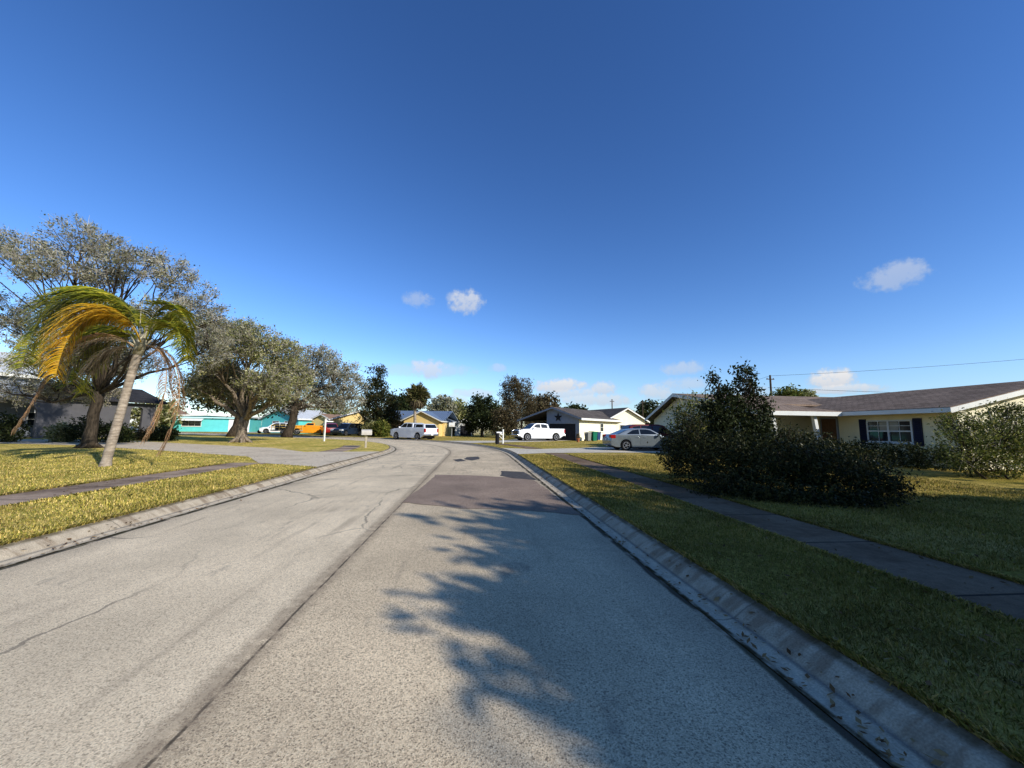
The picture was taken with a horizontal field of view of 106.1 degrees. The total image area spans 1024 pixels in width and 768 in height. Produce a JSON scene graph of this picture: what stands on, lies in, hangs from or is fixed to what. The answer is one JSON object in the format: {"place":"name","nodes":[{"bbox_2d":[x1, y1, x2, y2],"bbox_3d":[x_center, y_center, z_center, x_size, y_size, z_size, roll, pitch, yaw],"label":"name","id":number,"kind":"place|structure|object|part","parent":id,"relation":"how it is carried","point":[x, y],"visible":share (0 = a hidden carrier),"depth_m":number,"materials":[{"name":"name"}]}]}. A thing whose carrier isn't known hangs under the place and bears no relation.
{"place":"outdoors","nodes":[
{"label":"outdoors","id":0,"kind":"place"},
{"bbox_2d":[0,463,264,505],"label":"sidewalk","id":1,"kind":"structure","parent":0,"point":[34,495],"depth_m":8.29,"materials":[{"name":"grey concrete"}]},
{"bbox_2d":[0,439,379,466],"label":"driveway","id":2,"kind":"structure","parent":0,"point":[268,455],"depth_m":19.08,"materials":[{"name":"concrete"}]},
{"bbox_2d":[0,434,388,542],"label":"lawn","id":3,"kind":"structure","parent":0,"point":[307,444],"depth_m":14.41,"materials":[{"name":"green plant"}]},
{"bbox_2d":[0,408,32,441],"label":"garden bush","id":4,"kind":"object","parent":3,"relation":"on","point":[11,423],"visible":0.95,"depth_m":24.88,"materials":[{"name":"green plant"}]},
{"bbox_2d":[37,417,78,441],"bbox_3d":[-30.431,3.127,26.076,2.405,1.719,2.031,1,-7,-5],"label":"garden bush","id":5,"kind":"object","parent":3,"relation":"on","point":[57,434],"visible":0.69,"depth_m":25.70,"materials":[{"name":"green plant"}]},
{"bbox_2d":[60,415,105,441],"bbox_3d":[-28.977,3.061,26.157,2.516,1.896,2.238,1,-7,-5],"label":"garden bush","id":6,"kind":"object","parent":3,"relation":"on","point":[76,428],"visible":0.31,"depth_m":25.81,"materials":[{"name":"green plant"}]},
{"bbox_2d":[0,352,166,437],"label":"arcade house","id":7,"kind":"structure","parent":3,"relation":"on","point":[45,415],"depth_m":33.06,"materials":[{"name":"grey paint"}]},
{"bbox_2d":[25,412,34,425],"bbox_3d":[-41.548,3.087,33.630,0.070,1.240,1.166,-2,-7,20],"label":"window","id":8,"kind":"structure","parent":7,"relation":"in","point":[31,415],"depth_m":33.31,"materials":[{"name":"black glass"}]},
{"bbox_2d":[1,285,199,466],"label":"palm tree","id":9,"kind":"object","parent":3,"relation":"on","point":[121,313],"visible":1,"depth_m":12.27,"materials":[{"name":"green plant"}]},
{"bbox_2d":[98,420,137,442],"bbox_3d":[-27.034,3.253,26.409,2.674,1.630,2.161,1,-7,-5],"label":"garden bush","id":10,"kind":"object","parent":3,"relation":"on","point":[125,436],"visible":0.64,"depth_m":26.27,"materials":[{"name":"green plant"}]},
{"bbox_2d":[0,211,236,448],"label":"oak tree","id":11,"kind":"object","parent":3,"relation":"on","point":[117,369],"visible":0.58,"depth_m":21.35,"materials":[{"name":"green plant"}]},
{"bbox_2d":[130,427,150,439],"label":"garden bush","id":12,"kind":"object","parent":3,"relation":"on","point":[140,432],"visible":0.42,"depth_m":30.72,"materials":[{"name":"green plant"}]},
{"bbox_2d":[141,424,181,440],"bbox_3d":[-27.475,3.785,30.308,2.208,1.487,2.191,1,-7,-5],"label":"garden bush","id":13,"kind":"object","parent":3,"relation":"on","point":[159,433],"visible":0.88,"depth_m":29.97,"materials":[{"name":"green plant"}]},
{"bbox_2d":[170,360,291,436],"bbox_3d":[-31.768,1.615,44.343,12.605,9.228,8.303,1,-7,-5],"label":"shade tree","id":14,"kind":"object","parent":3,"relation":"on","point":[232,431],"visible":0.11,"depth_m":42.69,"materials":[{"name":"green plant"}]},
{"bbox_2d":[167,313,320,442],"bbox_3d":[-21.573,-0.979,29.710,12.612,11.223,9.686,1,-7,-5],"label":"ficus tree","id":15,"kind":"object","parent":3,"relation":"on","point":[252,381],"visible":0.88,"depth_m":28.88,"materials":[{"name":"green plant"}]},
{"bbox_2d":[323,418,333,440],"bbox_3d":[-16.273,4.110,34.102,0.150,2.080,0.925,-2,-7,22],"label":"sign post","id":16,"kind":"object","parent":3,"relation":"on","point":[325,421],"visible":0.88,"depth_m":33.75,"materials":[{"name":"white paint"}]},
{"bbox_2d":[361,429,371,447],"bbox_3d":[-9.261,3.511,24.443,0.635,1.244,0.480,4,-7,-25],"label":"mailbox","id":17,"kind":"object","parent":3,"relation":"on","point":[365,432],"visible":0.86,"depth_m":24.34,"materials":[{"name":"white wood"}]},
{"bbox_2d":[320,445,360,451],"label":"sidewalk","id":18,"kind":"structure","parent":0,"point":[345,448],"depth_m":22.91,"materials":[{"name":"grey concrete"}]},
{"bbox_2d":[0,433,891,767],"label":"road","id":19,"kind":"structure","parent":0,"point":[360,615],"depth_m":2.49,"materials":[{"name":"grey asphalt"}]},
{"bbox_2d":[0,434,395,567],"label":"kerb","id":20,"kind":"structure","parent":19,"relation":"on","point":[32,548],"depth_m":5.60,"materials":[{"name":"concrete"}]},
{"bbox_2d":[464,457,478,459],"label":"pothole repair","id":21,"kind":"structure","parent":19,"relation":"on","point":[471,458],"depth_m":18.05,"materials":[{"name":"grey asphalt"}]},
{"bbox_2d":[403,475,580,514],"bbox_3d":[-0.647,2.482,9.085,3.209,0.030,5.398,1,-7,-5],"label":"road patch","id":22,"kind":"object","parent":19,"relation":"on","point":[475,492],"visible":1,"depth_m":8.27,"materials":[{"name":"grey asphalt"}]},
{"bbox_2d":[0,455,1023,766],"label":"fallen leaves","id":23,"kind":"object","parent":19,"relation":"on","point":[934,761],"visible":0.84,"depth_m":2.48,"materials":[{"name":"brown plant"}]},
{"bbox_2d":[500,471,535,479],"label":"road repair","id":24,"kind":"structure","parent":19,"relation":"on","point":[516,475],"depth_m":11.92,"materials":[{"name":"grey asphalt"}]},
{"bbox_2d":[137,431,1023,767],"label":"kerb","id":25,"kind":"structure","parent":19,"relation":"on","point":[899,717],"depth_m":2.33,"materials":[{"name":"concrete"}]},
{"bbox_2d":[0,425,892,767],"bbox_3d":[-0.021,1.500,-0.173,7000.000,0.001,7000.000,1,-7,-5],"label":"ground","id":26,"kind":"structure","parent":0,"point":[602,531],"depth_m":3.61,"materials":[{"name":"green plant"}]},
{"bbox_2d":[129,395,184,431],"bbox_3d":[-59.766,4.937,64.183,8.406,6.370,7.314,0,-7,8],"label":"background tree","id":27,"kind":"object","parent":26,"relation":"on","point":[165,415],"visible":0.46,"depth_m":64.04,"materials":[{"name":"green plant"}]},
{"bbox_2d":[264,341,371,437],"bbox_3d":[-23.803,0.449,45.565,14.092,12.064,8.242,1,-7,-5],"label":"silver tree","id":28,"kind":"object","parent":26,"relation":"on","point":[331,370],"visible":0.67,"depth_m":45.15,"materials":[{"name":"green plant"}]},
{"bbox_2d":[352,363,404,435],"bbox_3d":[-19.491,2.246,56.331,7.688,10.977,8.084,1,-7,-5],"label":"conifer tree","id":29,"kind":"object","parent":26,"relation":"on","point":[388,412],"visible":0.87,"depth_m":55.67,"materials":[{"name":"green plant"}]},
{"bbox_2d":[444,397,471,420],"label":"background tree","id":30,"kind":"object","parent":26,"relation":"on","point":[460,404],"visible":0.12,"depth_m":89.66,"materials":[{"name":"green plant"}]},
{"bbox_2d":[459,391,501,436],"bbox_3d":[-4.323,4.725,59.508,7.669,7.138,7.293,1,-7,-5],"label":"dark shrub tree","id":31,"kind":"object","parent":26,"relation":"on","point":[479,408],"visible":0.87,"depth_m":58.72,"materials":[{"name":"green plant"}]},
{"bbox_2d":[524,394,549,423],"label":"background tree","id":32,"kind":"object","parent":26,"relation":"on","point":[542,403],"visible":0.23,"depth_m":71.93,"materials":[{"name":"green plant"}]},
{"bbox_2d":[536,391,565,408],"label":"background tree","id":33,"kind":"object","parent":26,"relation":"on","point":[554,403],"visible":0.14,"depth_m":78.45,"materials":[{"name":"green plant"}]},
{"bbox_2d":[634,399,662,423],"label":"background tree","id":34,"kind":"object","parent":26,"relation":"on","point":[648,408],"visible":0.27,"depth_m":90.10,"materials":[{"name":"green plant"}]},
{"bbox_2d":[766,375,773,395],"bbox_3d":[34.804,3.363,51.474,1.100,9.178,0.316,1,-7,-5],"label":"utility pole","id":35,"kind":"object","parent":26,"relation":"on","point":[769,379],"visible":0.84,"depth_m":51.82,"materials":[{"name":"brown wood"}]},
{"bbox_2d":[776,359,1021,375],"bbox_3d":[55.064,-2.823,47.041,41.636,2.886,0.030,-1,-7,14],"label":"overhead wire","id":36,"kind":"object","parent":35,"relation":"attached to","point":[900,368],"visible":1,"depth_m":48.45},
{"bbox_2d":[452,439,570,442],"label":"driveway","id":37,"kind":"structure","parent":0,"point":[523,440],"depth_m":39.78,"materials":[{"name":"concrete"}]},
{"bbox_2d":[511,423,565,440],"bbox_3d":[3.045,5.476,44.003,6.102,1.950,2.440,4,-7,-24],"label":"pickup truck","id":38,"kind":"object","parent":37,"relation":"on","point":[535,431],"visible":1,"depth_m":43.10,"materials":[{"name":"white paint"}]},
{"bbox_3d":[2.765,5.370,42.768,1.000,0.770,0.039,4,-7,-24],"label":"door","id":39,"kind":"part","parent":38,"relation":"part of","materials":[{"name":"white paint"}]},
{"label":"door","id":40,"kind":"part","parent":38,"relation":"part of","materials":[{"name":"white paint"}]},
{"bbox_2d":[0,0,1023,428],"label":"sky","id":41,"kind":"structure","parent":0,"point":[597,203],"materials":[{"name":"blue"}]},
{"bbox_2d":[0,430,1023,764],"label":"lawn","id":42,"kind":"structure","parent":0,"point":[933,474],"depth_m":3.91,"materials":[{"name":"green plant"}]},
{"bbox_2d":[129,410,187,430],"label":"white house","id":43,"kind":"structure","parent":42,"relation":"on","point":[180,411],"depth_m":69.01,"materials":[{"name":"paint"}]},
{"bbox_2d":[170,414,261,431],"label":"turquoise house","id":44,"kind":"structure","parent":42,"relation":"on","point":[203,423],"depth_m":68.85,"materials":[{"name":"paint"}]},
{"bbox_2d":[181,421,201,426],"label":"window","id":45,"kind":"structure","parent":44,"relation":"in","point":[184,423],"depth_m":67.95,"materials":[{"name":"white glass"}]},
{"bbox_2d":[259,423,287,433],"bbox_3d":[-37.903,7.129,62.297,4.822,1.760,2.340,3,-7,-20],"label":"parked suv","id":46,"kind":"object","parent":42,"relation":"on","point":[265,430],"visible":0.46,"depth_m":61.12,"materials":[{"name":"white paint"}]},
{"bbox_2d":[270,425,303,433],"bbox_3d":[-33.010,6.869,57.889,5.403,1.400,2.288,3,-7,-20],"label":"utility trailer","id":47,"kind":"object","parent":42,"relation":"on","point":[280,428],"visible":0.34,"depth_m":56.62,"materials":[{"name":"metal"}]},
{"bbox_2d":[258,409,325,432],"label":"turquoise house","id":48,"kind":"structure","parent":42,"relation":"on","point":[304,418],"depth_m":66.81,"materials":[{"name":"paint"}]},
{"bbox_2d":[294,423,321,433],"bbox_3d":[-30.695,6.846,58.977,6.102,1.760,2.290,4,-7,-25],"label":"pickup truck","id":49,"kind":"object","parent":42,"relation":"on","point":[310,428],"visible":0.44,"depth_m":58.02,"materials":[{"name":"orange paint"}]},
{"bbox_3d":[-30.471,6.696,58.047,1.200,0.750,0.039,4,-7,-25],"label":"door","id":50,"kind":"part","parent":49,"relation":"part of","materials":[{"name":"orange paint"}]},
{"bbox_2d":[289,396,354,414],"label":"background tree","id":51,"kind":"object","parent":42,"relation":"on","point":[332,411],"visible":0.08,"depth_m":77.46,"materials":[{"name":"green plant"}]},
{"bbox_2d":[311,414,340,433],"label":"yellow carport","id":52,"kind":"object","parent":42,"relation":"on","point":[319,421],"visible":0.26,"depth_m":66.99,"materials":[{"name":"paint"}]},
{"bbox_2d":[320,423,337,434],"bbox_3d":[-27.197,6.697,57.269,2.340,1.760,4.822,5,-8,-33],"label":"parked suv","id":53,"kind":"object","parent":42,"relation":"on","point":[329,426],"visible":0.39,"depth_m":55.58,"materials":[{"name":"red paint"}]},
{"bbox_3d":[-25.992,6.048,55.517,1.592,0.536,0.273,5,-8,-33],"label":"rear window","id":54,"kind":"part","parent":53,"relation":"part of","materials":[{"name":"black glass"}]},
{"bbox_2d":[330,423,361,435],"bbox_3d":[-23.321,6.453,54.691,2.340,1.760,4.822,-1,-7,17],"label":"parked suv","id":55,"kind":"object","parent":42,"relation":"on","point":[345,429],"visible":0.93,"depth_m":53.77,"materials":[{"name":"blue paint"}]},
{"bbox_3d":[-22.495,6.553,54.147,0.039,0.660,1.280,-1,-7,17],"label":"door","id":56,"kind":"part","parent":55,"relation":"part of","materials":[{"name":"blue paint"}]},
{"bbox_2d":[326,411,369,425],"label":"yellow house","id":57,"kind":"structure","parent":42,"relation":"on","point":[344,418],"depth_m":63.30,"materials":[{"name":"paint"}]},
{"bbox_2d":[360,420,376,436],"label":"garden bush","id":58,"kind":"object","parent":42,"relation":"on","point":[367,425],"visible":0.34,"depth_m":50.75,"materials":[{"name":"green plant"}]},
{"bbox_2d":[371,419,390,436],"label":"garden bush","id":59,"kind":"object","parent":42,"relation":"on","point":[381,428],"visible":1,"depth_m":49.93,"materials":[{"name":"green plant"}]},
{"bbox_2d":[395,388,419,410],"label":"background tree","id":60,"kind":"object","parent":42,"relation":"on","point":[406,406],"visible":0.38,"depth_m":73.49,"materials":[{"name":"green plant"}]},
{"bbox_2d":[390,423,438,438],"bbox_3d":[-11.248,5.413,44.126,6.102,1.950,2.440,-4,-8,35],"label":"pickup truck","id":61,"kind":"object","parent":42,"relation":"on","point":[416,430],"visible":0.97,"depth_m":42.90,"materials":[{"name":"white paint"}]},
{"label":"door","id":62,"kind":"part","parent":61,"relation":"part of","materials":[{"name":"white paint"}]},
{"label":"door","id":63,"kind":"part","parent":61,"relation":"part of","materials":[{"name":"white paint"}]},
{"bbox_3d":[-8.987,4.693,42.587,0.169,0.376,1.692,-4,-8,35],"label":"rear window","id":64,"kind":"part","parent":61,"relation":"part of","materials":[{"name":"black glass"}]},
{"bbox_2d":[404,381,430,422],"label":"cabbage palm","id":65,"kind":"object","parent":42,"relation":"on","point":[418,397],"visible":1,"depth_m":52.50,"materials":[{"name":"green plant"}]},
{"bbox_2d":[388,411,457,435],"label":"yellow house","id":66,"kind":"structure","parent":42,"relation":"on","point":[441,420],"depth_m":60.17,"materials":[{"name":"paint"}]},
{"bbox_2d":[423,394,461,417],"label":"background tree","id":67,"kind":"object","parent":42,"relation":"on","point":[438,404],"visible":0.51,"depth_m":81.90,"materials":[{"name":"green plant"}]},
{"bbox_2d":[449,423,454,436],"bbox_3d":[-8.563,6.416,54.651,0.716,2.435,0.716,-5,-9,39],"label":"mailbox","id":68,"kind":"object","parent":42,"relation":"on","point":[451,424],"visible":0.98,"depth_m":54.78,"materials":[{"name":"metal"}]},
{"bbox_2d":[455,418,472,435],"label":"garden shed","id":69,"kind":"structure","parent":42,"relation":"on","point":[459,429],"depth_m":64.96,"materials":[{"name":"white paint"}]},
{"bbox_2d":[460,426,470,435],"bbox_3d":[-7.826,7.927,65.074,1.800,1.750,0.037,2,-7,-9],"label":"door","id":70,"kind":"structure","parent":69,"relation":"in","point":[462,433],"depth_m":64.99,"materials":[{"name":"black"}]},
{"bbox_2d":[495,429,503,443],"bbox_3d":[-1.076,4.658,33.824,0.742,1.350,0.260,4,-7,-25],"label":"mailbox","id":71,"kind":"object","parent":42,"relation":"on","point":[502,434],"visible":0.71,"depth_m":33.88,"materials":[{"name":"white paint"}]},
{"bbox_2d":[488,401,526,437],"bbox_3d":[-0.806,5.096,54.950,5.047,5.261,4.212,4,-7,-27],"label":"brown bush","id":72,"kind":"object","parent":42,"relation":"on","point":[506,419],"visible":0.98,"depth_m":54.39,"materials":[{"name":"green plant"}]},
{"bbox_2d":[496,375,539,436],"bbox_3d":[0.794,3.413,63.324,8.240,10.705,7.562,1,-7,-5],"label":"feathery tree","id":73,"kind":"object","parent":42,"relation":"on","point":[520,394],"visible":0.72,"depth_m":63.09,"materials":[{"name":"green plant"}]},
{"bbox_2d":[517,407,622,440],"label":"grey house","id":74,"kind":"structure","parent":42,"relation":"on","point":[572,422],"depth_m":48.14,"materials":[{"name":"beige paint"}]},
{"bbox_2d":[549,424,575,440],"bbox_3d":[6.132,5.886,47.046,3.700,2.050,0.022,-4,-8,38],"label":"garage door","id":75,"kind":"structure","parent":74,"relation":"in","point":[570,433],"depth_m":46.60,"materials":[{"name":"black plastic"}]},
{"bbox_2d":[600,423,603,431],"bbox_3d":[11.739,5.689,50.327,0.070,1.090,0.940,-4,-8,38],"label":"window","id":76,"kind":"structure","parent":74,"relation":"in","point":[601,424],"depth_m":50.34,"materials":[{"name":"white paint"}]},
{"bbox_2d":[563,402,587,409],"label":"background tree","id":77,"kind":"object","parent":42,"relation":"on","point":[574,406],"visible":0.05,"depth_m":95.60,"materials":[{"name":"green plant"}]},
{"bbox_2d":[584,432,591,440],"bbox_3d":[8.753,6.070,44.415,0.660,1.046,0.700,5,-8,-35],"label":"wheelie bin","id":78,"kind":"object","parent":42,"relation":"on","point":[587,436],"visible":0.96,"depth_m":44.22,"materials":[{"name":"grey plastic"}]},
{"bbox_2d":[588,431,597,440],"bbox_3d":[9.415,6.072,44.694,0.780,1.126,0.808,5,-8,-35],"label":"wheelie bin","id":79,"kind":"object","parent":42,"relation":"on","point":[593,436],"visible":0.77,"depth_m":44.44,"materials":[{"name":"green plastic"}]},
{"bbox_2d":[591,408,649,430],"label":"cream house","id":80,"kind":"structure","parent":42,"relation":"on","point":[628,416],"depth_m":54.78,"materials":[{"name":"white paint"}]},
{"bbox_2d":[659,390,715,451],"bbox_3d":[5.615,1.451,11.882,2.032,2.748,1.661,1,-7,-5],"label":"sprawling shrub","id":81,"kind":"object","parent":42,"relation":"on","point":[689,407],"visible":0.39,"depth_m":11.88,"materials":[{"name":"green plant"}]},
{"bbox_2d":[692,356,784,465],"bbox_3d":[5.847,0.975,10.017,2.443,3.395,1.570,1,-7,-5],"label":"tree","id":82,"kind":"object","parent":42,"relation":"on","point":[737,409],"visible":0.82,"depth_m":9.88,"materials":[{"name":"green plant"}]},
{"bbox_2d":[770,383,807,395],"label":"background tree","id":83,"kind":"object","parent":42,"relation":"on","point":[787,391],"visible":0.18,"depth_m":44.85,"materials":[{"name":"green plant"}]},
{"bbox_2d":[647,409,933,510],"bbox_3d":[6.654,1.562,8.986,6.120,2.013,5.021,1,-7,-5],"label":"hedge bush","id":84,"kind":"object","parent":42,"relation":"on","point":[808,459],"visible":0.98,"depth_m":8.14,"materials":[{"name":"green plant"}]},
{"bbox_2d":[799,388,817,396],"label":"background tree","id":85,"kind":"object","parent":42,"relation":"on","point":[811,393],"visible":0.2,"depth_m":49.03,"materials":[{"name":"green plant"}]},
{"bbox_2d":[645,381,1023,469],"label":"ranch house","id":86,"kind":"structure","parent":42,"relation":"on","point":[893,417],"depth_m":18.13,"materials":[{"name":"beige paint"}]},
{"bbox_2d":[819,417,839,448],"bbox_3d":[16.677,2.803,20.206,0.122,2.080,1.010,1,-7,-5],"label":"door","id":87,"kind":"structure","parent":86,"relation":"in","point":[830,423],"depth_m":20.18,"materials":[{"name":"brown wood"}]},
{"bbox_2d":[866,420,914,444],"bbox_3d":[16.982,2.160,17.352,0.120,1.070,2.040,1,-7,-5],"label":"window","id":88,"kind":"structure","parent":86,"relation":"in","point":[887,431],"depth_m":17.29,"materials":[{"name":"white glass"}]},
{"bbox_2d":[824,435,965,470],"bbox_3d":[15.770,2.916,16.898,1.808,1.286,6.834,1,-7,-5],"label":"clipped hedge","id":89,"kind":"object","parent":42,"relation":"on","point":[917,455],"visible":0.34,"depth_m":15.24,"materials":[{"name":"green plant"}]},
{"bbox_2d":[922,398,1023,479],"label":"sunlit shrub","id":90,"kind":"object","parent":42,"relation":"on","point":[986,451],"visible":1,"depth_m":12.07,"materials":[{"name":"green plant"}]},
{"bbox_2d":[500,444,541,448],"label":"sidewalk beyond drive","id":91,"kind":"structure","parent":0,"point":[527,447],"depth_m":28.70,"materials":[{"name":"concrete"}]},
{"bbox_2d":[495,433,499,443],"bbox_3d":[-1.256,4.663,32.888,0.400,0.920,0.400,1,-7,-5],"label":"trash bin","id":92,"kind":"object","parent":91,"relation":"on","point":[496,438],"visible":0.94,"depth_m":32.76,"materials":[{"name":"plastic"}]},
{"bbox_2d":[504,447,669,453],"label":"driveway","id":93,"kind":"structure","parent":0,"point":[586,450],"depth_m":24.30,"materials":[{"name":"concrete"}]},
{"bbox_2d":[602,428,674,450],"bbox_3d":[8.679,3.717,25.985,4.806,1.460,2.260,1,-7,-4],"label":"parked sedan","id":94,"kind":"object","parent":93,"relation":"on","point":[626,439],"visible":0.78,"depth_m":25.08,"materials":[{"name":"silver metal"}]},
{"bbox_3d":[7.129,3.239,25.919,0.705,0.310,1.487,1,-7,-4],"label":"rear window","id":95,"kind":"part","parent":94,"relation":"part of","materials":[{"name":"blue glass"}]},
{"bbox_3d":[7.904,3.131,25.252,0.880,0.315,0.151,1,-7,-4],"label":"side window","id":96,"kind":"part","parent":94,"relation":"part of","materials":[{"name":"black glass"}]},
{"bbox_3d":[7.918,3.652,24.986,0.830,0.660,0.040,1,-7,-4],"label":"door","id":97,"kind":"part","parent":94,"relation":"part of","materials":[{"name":"silver metal"}]},
{"bbox_3d":[9.020,3.156,25.336,1.200,0.315,0.151,1,-7,-4],"label":"side window","id":98,"kind":"part","parent":94,"relation":"part of","materials":[{"name":"black glass"}]},
{"bbox_3d":[9.074,3.680,25.090,1.330,0.660,0.040,1,-7,-4],"label":"door","id":99,"kind":"part","parent":94,"relation":"part of","materials":[{"name":"silver metal"}]},
{"bbox_2d":[621,424,672,448],"bbox_3d":[10.513,3.914,28.766,4.822,1.760,2.340,1,-7,-5],"label":"parked suv","id":100,"kind":"object","parent":93,"relation":"on","point":[655,427],"visible":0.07,"depth_m":28.06,"materials":[{"name":"paint"}]},
{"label":"side window","id":101,"kind":"part","parent":100,"relation":"part of","materials":[{"name":"black glass"}]},
{"bbox_2d":[546,453,1023,621],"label":"sidewalk","id":102,"kind":"structure","parent":0,"point":[977,588],"depth_m":4.31,"materials":[{"name":"concrete"}]}
]}

